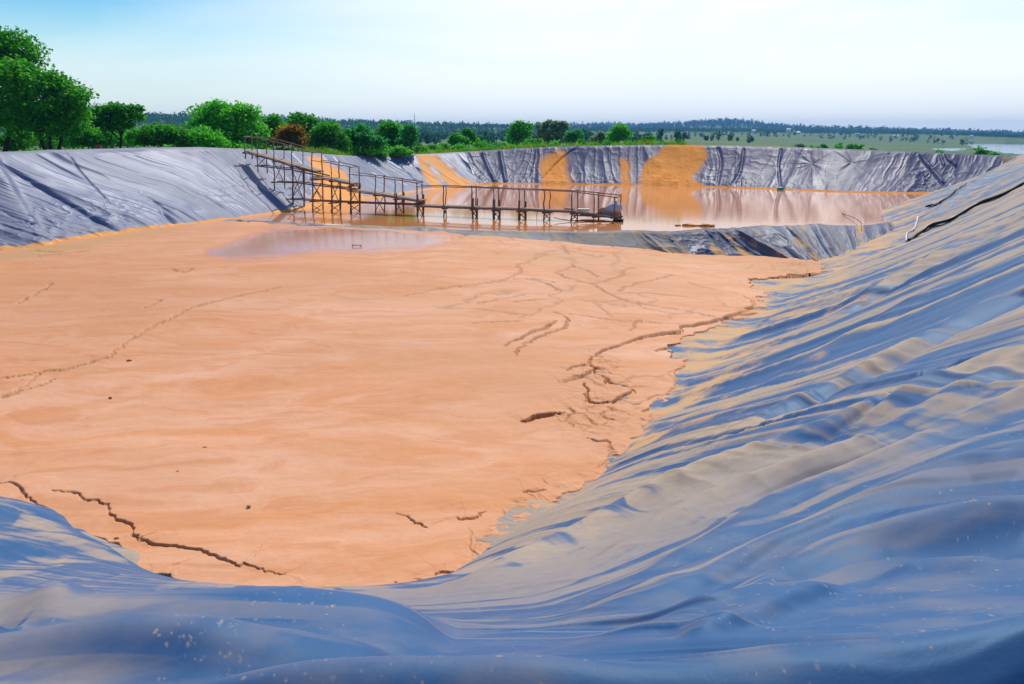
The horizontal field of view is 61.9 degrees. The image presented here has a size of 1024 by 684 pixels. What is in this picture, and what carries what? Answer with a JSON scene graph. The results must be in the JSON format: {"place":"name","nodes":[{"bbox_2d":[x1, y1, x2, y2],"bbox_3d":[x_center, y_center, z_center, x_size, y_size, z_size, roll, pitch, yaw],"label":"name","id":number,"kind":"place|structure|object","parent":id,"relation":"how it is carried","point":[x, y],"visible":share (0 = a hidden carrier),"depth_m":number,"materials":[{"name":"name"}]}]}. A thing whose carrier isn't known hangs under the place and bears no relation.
{"place":"outdoors","nodes":[
{"label":"outdoors","id":0,"kind":"place"},
{"bbox_2d":[0,119,1023,162],"bbox_3d":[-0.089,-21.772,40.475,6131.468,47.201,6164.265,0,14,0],"label":"ground","id":1,"kind":"structure","parent":0,"point":[920,144],"depth_m":784.12,"materials":[{"name":"green plant"}]},
{"bbox_2d":[0,26,55,151],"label":"tree","id":2,"kind":"object","parent":1,"relation":"on","point":[13,47],"visible":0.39,"depth_m":54.60,"materials":[{"name":"green plant"}]},
{"bbox_2d":[0,128,58,151],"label":"shrub","id":3,"kind":"object","parent":1,"relation":"on","point":[21,146],"visible":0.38,"depth_m":57.84,"materials":[{"name":"green plant"}]},
{"bbox_2d":[24,147,41,150],"bbox_3d":[-31.694,-12.100,56.949,3.718,1.776,2.526,8,16,29],"label":"shrub","id":4,"kind":"object","parent":1,"relation":"on","point":[34,149],"visible":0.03,"depth_m":56.70,"materials":[{"name":"green plant"}]},
{"bbox_2d":[0,54,99,149],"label":"tree","id":5,"kind":"object","parent":1,"relation":"on","point":[58,108],"visible":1,"depth_m":52.40,"materials":[{"name":"green plant"}]},
{"bbox_2d":[63,119,116,148],"bbox_3d":[-29.003,-13.751,58.461,3.804,4.242,3.050,-4,14,-15],"label":"shrub","id":6,"kind":"object","parent":1,"relation":"on","point":[92,137],"visible":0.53,"depth_m":57.91,"materials":[{"name":"green plant"}]},
{"bbox_2d":[53,128,142,149],"bbox_3d":[-31.342,-14.651,64.463,7.946,3.183,3.715,0,14,0],"label":"shrub","id":7,"kind":"object","parent":1,"relation":"on","point":[125,143],"visible":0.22,"depth_m":63.77,"materials":[{"name":"green plant"}]},
{"bbox_2d":[92,144,115,148],"bbox_3d":[-28.049,-12.701,58.761,2.464,1.897,2.971,0,14,0],"label":"shrub","id":8,"kind":"object","parent":1,"relation":"on","point":[106,146],"visible":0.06,"depth_m":58.26,"materials":[{"name":"green plant"}]},
{"bbox_2d":[84,101,147,147],"bbox_3d":[-28.098,-14.616,60.685,4.932,4.860,3.281,0,14,0],"label":"tree","id":9,"kind":"object","parent":1,"relation":"on","point":[120,117],"visible":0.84,"depth_m":59.71,"materials":[{"name":"green plant"}]},
{"bbox_2d":[117,121,189,147],"bbox_3d":[-24.331,-13.610,58.429,4.991,3.038,3.262,0,14,0],"label":"shrub","id":10,"kind":"object","parent":1,"relation":"on","point":[158,134],"visible":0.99,"depth_m":57.64,"materials":[{"name":"green plant"}]},
{"bbox_2d":[168,124,231,147],"bbox_3d":[-22.159,-13.884,59.529,5.302,2.652,3.535,0,14,0],"label":"shrub","id":11,"kind":"object","parent":1,"relation":"on","point":[204,138],"visible":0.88,"depth_m":58.88,"materials":[{"name":"green plant"}]},
{"bbox_2d":[182,97,272,148],"bbox_3d":[-21.532,-15.891,64.324,7.084,4.907,4.920,4,14,17],"label":"tree","id":12,"kind":"object","parent":1,"relation":"on","point":[237,120],"visible":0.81,"depth_m":63.19,"materials":[{"name":"green plant"}]},
{"bbox_2d":[223,141,254,148],"bbox_3d":[-20.219,-13.924,62.140,3.088,1.462,2.824,0,14,0],"label":"shrub","id":13,"kind":"object","parent":1,"relation":"on","point":[239,144],"visible":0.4,"depth_m":61.44,"materials":[{"name":"green plant"}]},
{"bbox_2d":[0,147,479,249],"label":"pond liner","id":14,"kind":"object","parent":1,"relation":"on","point":[48,197],"visible":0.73,"depth_m":46.18,"materials":[{"name":"grey plastic"}]},
{"bbox_2d":[255,144,272,149],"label":"shrub","id":15,"kind":"object","parent":1,"relation":"on","point":[269,147],"visible":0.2,"depth_m":68.02,"materials":[{"name":"green plant"}]},
{"bbox_2d":[256,113,287,147],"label":"tree","id":16,"kind":"object","parent":1,"relation":"on","point":[273,121],"visible":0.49,"depth_m":69.19,"materials":[{"name":"green plant"}]},
{"bbox_2d":[274,146,298,151],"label":"shrub","id":17,"kind":"object","parent":1,"relation":"on","point":[286,148],"visible":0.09,"depth_m":69.94,"materials":[{"name":"green plant"}]},
{"bbox_2d":[270,123,310,150],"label":"tree","id":18,"kind":"object","parent":1,"relation":"on","point":[293,133],"visible":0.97,"depth_m":65.62,"materials":[{"name":"brown plant"}]},
{"bbox_2d":[283,111,321,139],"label":"tree","id":19,"kind":"object","parent":1,"relation":"on","point":[308,120],"visible":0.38,"depth_m":76.92,"materials":[{"name":"green plant"}]},
{"bbox_2d":[304,119,356,149],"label":"tree","id":20,"kind":"object","parent":1,"relation":"on","point":[329,135],"visible":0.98,"depth_m":71.39,"materials":[{"name":"green plant"}]},
{"bbox_2d":[335,142,361,154],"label":"shrub","id":21,"kind":"object","parent":1,"relation":"on","point":[351,147],"visible":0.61,"depth_m":71.85,"materials":[{"name":"green plant"}]},
{"bbox_2d":[342,121,389,153],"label":"tree","id":22,"kind":"object","parent":1,"relation":"on","point":[364,135],"visible":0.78,"depth_m":73.25,"materials":[{"name":"green plant"}]},
{"bbox_2d":[360,145,384,156],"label":"shrub","id":23,"kind":"object","parent":1,"relation":"on","point":[369,150],"visible":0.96,"depth_m":73.55,"materials":[{"name":"green plant"}]},
{"bbox_2d":[374,145,391,157],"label":"shrub","id":24,"kind":"object","parent":1,"relation":"on","point":[386,150],"visible":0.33,"depth_m":75.70,"materials":[{"name":"green plant"}]},
{"bbox_2d":[372,119,414,150],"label":"tree","id":25,"kind":"object","parent":1,"relation":"on","point":[388,129],"visible":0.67,"depth_m":80.89,"materials":[{"name":"green plant"}]},
{"bbox_2d":[389,145,414,156],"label":"shrub","id":26,"kind":"object","parent":1,"relation":"on","point":[399,150],"visible":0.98,"depth_m":77.39,"materials":[{"name":"green plant"}]},
{"bbox_2d":[395,123,420,154],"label":"tree","id":27,"kind":"object","parent":1,"relation":"on","point":[408,138],"visible":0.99,"depth_m":79.32,"materials":[{"name":"green plant"}]},
{"bbox_2d":[410,143,432,153],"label":"shrub","id":28,"kind":"object","parent":1,"relation":"on","point":[419,147],"visible":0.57,"depth_m":85.55,"materials":[{"name":"green plant"}]},
{"bbox_2d":[106,128,754,145],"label":"scattered woods","id":29,"kind":"object","parent":1,"relation":"on","point":[434,137],"visible":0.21,"depth_m":318.63,"materials":[{"name":"green plant"}]},
{"bbox_2d":[427,144,444,150],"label":"shrub","id":30,"kind":"object","parent":1,"relation":"on","point":[430,147],"visible":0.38,"depth_m":89.08,"materials":[{"name":"green plant"}]},
{"bbox_2d":[439,142,450,150],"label":"shrub","id":31,"kind":"object","parent":1,"relation":"on","point":[446,145],"visible":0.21,"depth_m":91.42,"materials":[{"name":"green plant"}]},
{"bbox_2d":[449,142,466,150],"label":"shrub","id":32,"kind":"object","parent":1,"relation":"on","point":[458,145],"visible":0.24,"depth_m":91.03,"materials":[{"name":"green plant"}]},
{"bbox_2d":[447,132,473,145],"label":"tree","id":33,"kind":"object","parent":1,"relation":"on","point":[455,138],"visible":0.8,"depth_m":96.83,"materials":[{"name":"green plant"}]},
{"bbox_2d":[461,128,480,144],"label":"tree","id":34,"kind":"object","parent":1,"relation":"on","point":[469,132],"visible":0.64,"depth_m":100.71,"materials":[{"name":"green plant"}]},
{"bbox_2d":[470,139,492,149],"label":"shrub","id":35,"kind":"object","parent":1,"relation":"on","point":[482,143],"visible":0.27,"depth_m":95.39,"materials":[{"name":"green plant"}]},
{"bbox_2d":[300,138,687,155],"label":"grass","id":36,"kind":"structure","parent":1,"relation":"on","point":[440,150],"depth_m":83.64,"materials":[{"name":"green plant"}]},
{"bbox_2d":[489,142,502,147],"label":"shrub","id":37,"kind":"object","parent":1,"relation":"on","point":[495,143],"visible":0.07,"depth_m":101.42,"materials":[{"name":"green plant"}]},
{"bbox_2d":[500,140,512,147],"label":"shrub","id":38,"kind":"object","parent":1,"relation":"on","point":[504,143],"visible":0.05,"depth_m":99.03,"materials":[{"name":"green plant"}]},
{"bbox_2d":[0,154,1023,683],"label":"pond liner","id":39,"kind":"object","parent":1,"relation":"on","point":[810,478],"visible":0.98,"depth_m":5.27,"materials":[{"name":"black plastic"}]},
{"bbox_2d":[0,221,824,586],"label":"mud","id":40,"kind":"structure","parent":39,"relation":"on","point":[384,405],"depth_m":19.63,"materials":[{"name":"orange soil"}]},
{"bbox_2d":[224,219,894,260],"bbox_3d":[1.997,-5.458,43.730,42.704,1.345,11.084,1,14,3],"label":"berm liner","id":41,"kind":"object","parent":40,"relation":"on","point":[816,242],"visible":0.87,"depth_m":40.48,"materials":[{"name":"black plastic"}]},
{"bbox_2d":[905,216,918,241],"bbox_3d":[18.795,-5.344,40.097,0.294,0.605,6.820,8,16,29],"label":"pipe","id":42,"kind":"object","parent":39,"relation":"on","point":[912,229],"visible":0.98,"depth_m":39.65,"materials":[{"name":"white plastic"}]},
{"bbox_2d":[925,183,966,206],"bbox_3d":[25.476,-8.501,49.081,0.883,0.885,10.818,10,17,36],"label":"hose","id":43,"kind":"object","parent":39,"relation":"on","point":[950,195],"visible":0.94,"depth_m":45.52,"materials":[{"name":"white plastic"}]},
{"bbox_2d":[907,182,1023,240],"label":"hose","id":44,"kind":"object","parent":39,"relation":"on","point":[925,228],"visible":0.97,"depth_m":38.45,"materials":[{"name":"black rubber"}]},
{"bbox_2d":[0,111,1023,144],"bbox_3d":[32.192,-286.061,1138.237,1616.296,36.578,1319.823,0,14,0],"label":"distant woods","id":45,"kind":"object","parent":1,"relation":"on","point":[440,129],"visible":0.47,"depth_m":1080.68,"materials":[{"name":"green plant"}]},
{"bbox_2d":[503,120,533,144],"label":"tree","id":46,"kind":"object","parent":1,"relation":"on","point":[518,131],"visible":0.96,"depth_m":108.17,"materials":[{"name":"green plant"}]},
{"bbox_2d":[520,138,533,144],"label":"shrub","id":47,"kind":"object","parent":1,"relation":"on","point":[528,141],"visible":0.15,"depth_m":103.13,"materials":[{"name":"green plant"}]},
{"bbox_2d":[527,138,545,144],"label":"shrub","id":48,"kind":"object","parent":1,"relation":"on","point":[536,141],"visible":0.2,"depth_m":102.88,"materials":[{"name":"green plant"}]},
{"bbox_2d":[534,119,570,143],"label":"tree","id":49,"kind":"object","parent":1,"relation":"on","point":[558,129],"visible":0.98,"depth_m":114.30,"materials":[{"name":"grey plant"}]},
{"bbox_2d":[550,140,560,145],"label":"shrub","id":50,"kind":"object","parent":1,"relation":"on","point":[555,142],"visible":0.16,"depth_m":104.56,"materials":[{"name":"green plant"}]},
{"bbox_2d":[562,129,584,144],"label":"tree","id":51,"kind":"object","parent":1,"relation":"on","point":[571,136],"visible":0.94,"depth_m":110.42,"materials":[{"name":"green plant"}]},
{"bbox_2d":[574,136,586,145],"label":"shrub","id":52,"kind":"object","parent":1,"relation":"on","point":[583,142],"visible":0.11,"depth_m":109.17,"materials":[{"name":"green plant"}]},
{"bbox_2d":[588,131,607,143],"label":"tree","id":53,"kind":"object","parent":1,"relation":"on","point":[600,136],"visible":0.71,"depth_m":130.67,"materials":[{"name":"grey plant"}]},
{"bbox_2d":[602,139,610,144],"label":"shrub","id":54,"kind":"object","parent":1,"relation":"on","point":[607,141],"visible":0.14,"depth_m":111.31,"materials":[{"name":"green plant"}]},
{"bbox_2d":[606,122,634,142],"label":"tree","id":55,"kind":"object","parent":1,"relation":"on","point":[618,132],"visible":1,"depth_m":112.14,"materials":[{"name":"green plant"}]},
{"bbox_2d":[639,135,657,143],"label":"shrub","id":56,"kind":"object","parent":1,"relation":"on","point":[651,138],"visible":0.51,"depth_m":108.73,"materials":[{"name":"green plant"}]},
{"bbox_2d":[464,145,1015,193],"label":"pond liner","id":57,"kind":"object","parent":1,"relation":"on","point":[819,169],"visible":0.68,"depth_m":76.59,"materials":[{"name":"black plastic"}]},
{"bbox_2d":[794,143,805,146],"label":"shrub","id":58,"kind":"object","parent":1,"relation":"on","point":[799,145],"visible":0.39,"depth_m":184.79,"materials":[{"name":"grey plant"}]},
{"bbox_2d":[806,145,821,147],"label":"shrub","id":59,"kind":"object","parent":1,"relation":"on","point":[812,146],"visible":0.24,"depth_m":189.39,"materials":[{"name":"green plant"}]},
{"bbox_2d":[828,142,843,148],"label":"shrub","id":60,"kind":"object","parent":1,"relation":"on","point":[839,146],"visible":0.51,"depth_m":194.15,"materials":[{"name":"green plant"}]},
{"bbox_2d":[844,143,857,148],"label":"shrub","id":61,"kind":"object","parent":1,"relation":"on","point":[850,146],"visible":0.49,"depth_m":194.64,"materials":[{"name":"green plant"}]},
{"bbox_2d":[854,143,864,149],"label":"shrub","id":62,"kind":"object","parent":1,"relation":"on","point":[860,146],"visible":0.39,"depth_m":195.28,"materials":[{"name":"green plant"}]},
{"bbox_2d":[973,145,992,154],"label":"shrub","id":63,"kind":"object","parent":1,"relation":"on","point":[980,151],"visible":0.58,"depth_m":116.88,"materials":[{"name":"green plant"}]},
{"bbox_2d":[987,151,1000,154],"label":"shrub","id":64,"kind":"object","parent":1,"relation":"on","point":[994,153],"visible":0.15,"depth_m":115.26,"materials":[{"name":"green plant"}]},
{"bbox_2d":[237,178,926,231],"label":"water","id":65,"kind":"structure","parent":0,"point":[655,208],"depth_m":52.53,"materials":[{"name":"brown liquid"}]},
{"bbox_2d":[242,135,623,221],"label":"walkway","id":66,"kind":"structure","parent":65,"relation":"in","point":[472,207],"depth_m":49.70,"materials":[{"name":"brown wood"}]},
{"bbox_2d":[577,208,589,210],"bbox_3d":[3.845,-7.105,45.802,0.620,0.105,0.340,3,14,14],"label":"board","id":67,"kind":"object","parent":66,"relation":"on","point":[583,209],"visible":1,"depth_m":45.69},
{"bbox_2d":[598,209,615,215],"bbox_3d":[5.101,-6.948,45.711,0.978,0.443,0.570,2,14,9],"label":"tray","id":68,"kind":"object","parent":66,"relation":"on","point":[604,212],"visible":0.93,"depth_m":45.45,"materials":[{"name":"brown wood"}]},
{"bbox_2d":[604,200,621,218],"bbox_3d":[5.395,-7.105,45.714,1.018,1.022,0.596,0,14,0],"label":"sack","id":69,"kind":"object","parent":68,"relation":"on","point":[610,207],"visible":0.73,"depth_m":45.51,"materials":[{"name":"plastic"}]},
{"bbox_2d":[611,211,622,221],"bbox_3d":[5.434,-6.417,45.077,0.882,0.952,0.345,0,14,0],"label":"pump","id":70,"kind":"object","parent":66,"relation":"hanging from","point":[620,219],"visible":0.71,"depth_m":44.98,"materials":[{"name":"black metal"}]},
{"bbox_2d":[554,217,606,221],"bbox_3d":[3.841,-6.462,45.156,3.312,0.242,0.071,2,14,9],"label":"pole","id":71,"kind":"object","parent":65,"relation":"in","point":[580,220],"visible":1,"depth_m":45.20,"materials":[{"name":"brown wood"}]},
{"bbox_2d":[699,223,714,226],"bbox_3d":[9.837,-5.845,42.960,0.829,0.232,0.516,0,14,0],"label":"clod","id":72,"kind":"object","parent":65,"relation":"on","point":[707,225],"visible":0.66,"depth_m":42.81,"materials":[{"name":"orange soil"}]},
{"bbox_2d":[933,143,1023,153],"bbox_3d":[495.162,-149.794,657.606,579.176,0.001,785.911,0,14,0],"label":"lake","id":73,"kind":"structure","parent":0,"point":[1011,148],"depth_m":617.06,"materials":[{"name":"liquid"}]}
]}

